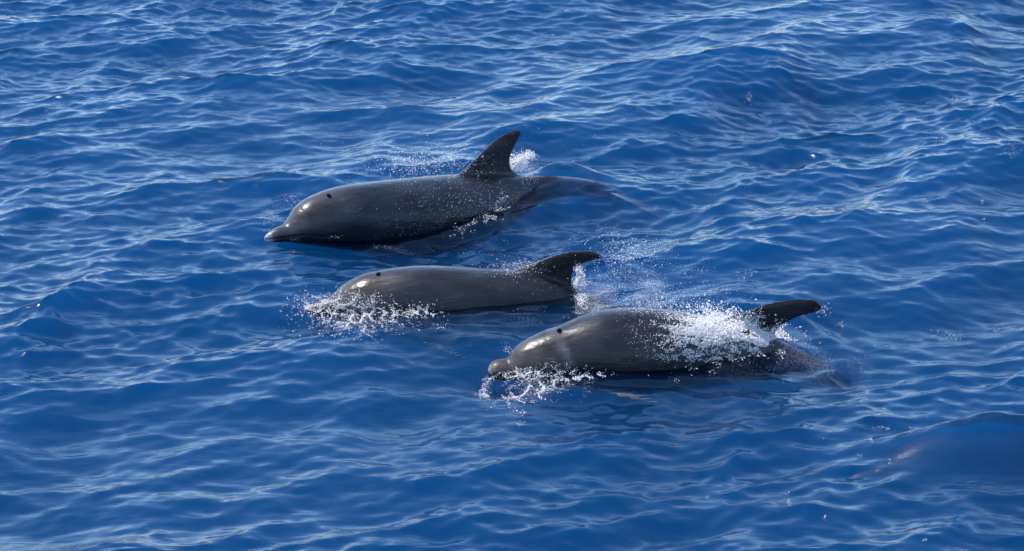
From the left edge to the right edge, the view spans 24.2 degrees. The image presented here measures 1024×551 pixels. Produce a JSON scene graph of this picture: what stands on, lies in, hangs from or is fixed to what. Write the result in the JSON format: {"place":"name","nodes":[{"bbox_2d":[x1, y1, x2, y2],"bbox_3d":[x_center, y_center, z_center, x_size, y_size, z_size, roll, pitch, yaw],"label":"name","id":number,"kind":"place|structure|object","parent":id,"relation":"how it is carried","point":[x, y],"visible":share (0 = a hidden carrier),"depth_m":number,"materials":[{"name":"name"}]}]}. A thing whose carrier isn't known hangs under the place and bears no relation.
{"place":"outdoors","nodes":[
{"label":"outdoors","id":0,"kind":"place"},
{"bbox_2d":[0,0,1023,550],"bbox_3d":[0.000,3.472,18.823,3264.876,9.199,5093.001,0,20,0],"label":"sea","id":1,"kind":"structure","parent":0,"point":[172,378],"depth_m":41.91,"materials":[{"name":"liquid"}]},
{"bbox_2d":[279,285,449,343],"bbox_3d":[-0.987,0.254,14.677,1.285,0.258,0.968,14,24,33],"label":"foam","id":2,"kind":"object","parent":1,"relation":"on","point":[350,320],"visible":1,"depth_m":14.83,"materials":[{"name":"white"}]},
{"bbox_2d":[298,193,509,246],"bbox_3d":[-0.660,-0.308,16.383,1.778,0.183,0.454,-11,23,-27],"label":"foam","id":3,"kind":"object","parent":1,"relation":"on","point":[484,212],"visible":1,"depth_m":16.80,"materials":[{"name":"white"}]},
{"bbox_2d":[264,130,662,260],"bbox_3d":[-0.352,-0.573,16.909,3.116,0.807,0.834,-12,23,-30],"label":"dolphin","id":4,"kind":"object","parent":1,"relation":"in","point":[355,215],"visible":1,"depth_m":16.58,"materials":[{"name":"black"}]},
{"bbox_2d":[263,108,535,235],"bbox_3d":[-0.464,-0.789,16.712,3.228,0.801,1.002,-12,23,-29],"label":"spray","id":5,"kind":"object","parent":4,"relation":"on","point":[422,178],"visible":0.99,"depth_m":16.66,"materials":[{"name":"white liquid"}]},
{"bbox_2d":[305,251,624,357],"bbox_3d":[0.070,0.161,15.115,2.754,0.640,0.800,-2,20,-6],"label":"dolphin","id":6,"kind":"object","parent":1,"relation":"in","point":[454,292],"visible":0.75,"depth_m":14.91,"materials":[{"name":"black"}]},
{"bbox_2d":[455,227,751,296],"bbox_3d":[0.544,-0.123,15.144,1.793,0.416,1.223,7,21,20],"label":"spray","id":7,"kind":"object","parent":6,"relation":"on","point":[594,263],"visible":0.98,"depth_m":15.04,"materials":[{"name":"white liquid"}]},
{"bbox_2d":[510,148,537,182],"bbox_3d":[0.087,-0.864,17.532,0.307,0.354,1.139,0,20,0],"label":"splash","id":8,"kind":"object","parent":1,"relation":"on","point":[521,161],"visible":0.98,"depth_m":17.08,"materials":[{"name":"white liquid"}]},
{"bbox_2d":[478,362,678,424],"bbox_3d":[0.374,0.692,13.646,1.200,0.159,0.860,0,20,0],"label":"foam","id":9,"kind":"object","parent":1,"relation":"on","point":[534,379],"visible":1,"depth_m":13.89,"materials":[{"name":"white"}]},
{"bbox_2d":[571,263,592,316],"bbox_3d":[0.439,0.037,15.027,0.155,0.201,0.880,0,20,0],"label":"splash","id":10,"kind":"object","parent":1,"relation":"on","point":[579,271],"visible":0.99,"depth_m":15.06,"materials":[{"name":"white liquid"}]},
{"bbox_2d":[504,260,718,328],"bbox_3d":[0.610,0.129,15.116,2.339,0.174,1.072,-10,22,-26],"label":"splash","id":11,"kind":"object","parent":1,"relation":"on","point":[605,295],"visible":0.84,"depth_m":15.12,"materials":[{"name":"white liquid"}]},
{"bbox_2d":[505,276,842,366],"bbox_3d":[1.040,0.255,14.182,2.218,0.511,0.830,-4,20,-10],"label":"spray","id":12,"kind":"object","parent":1,"relation":"on","point":[670,309],"visible":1,"depth_m":14.12,"materials":[{"name":"white liquid"}]},
{"bbox_2d":[488,299,883,420],"bbox_3d":[1.030,0.512,14.291,2.392,0.712,0.797,-4,20,-11],"label":"dolphin","id":13,"kind":"object","parent":1,"relation":"in","point":[598,342],"visible":0.92,"depth_m":14.03,"materials":[{"name":"black"}]},
{"bbox_2d":[628,294,810,375],"bbox_3d":[1.270,0.319,14.240,0.979,0.349,1.110,7,21,20],"label":"splash","id":14,"kind":"object","parent":13,"relation":"on","point":[710,325],"visible":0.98,"depth_m":14.16,"materials":[{"name":"white liquid"}]},
{"bbox_2d":[738,326,893,389],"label":"bubbles","id":15,"kind":"object","parent":1,"relation":"on","point":[813,363],"visible":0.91,"depth_m":14.30,"materials":[{"name":"white liquid"}]},
{"bbox_2d":[850,430,1023,529],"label":"dolphin","id":16,"kind":"object","parent":1,"relation":"in","point":[943,470],"visible":1,"depth_m":13.69,"materials":[{"name":"blue"}]},
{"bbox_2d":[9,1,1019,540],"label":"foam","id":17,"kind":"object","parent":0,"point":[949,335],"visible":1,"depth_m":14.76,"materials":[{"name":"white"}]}
]}

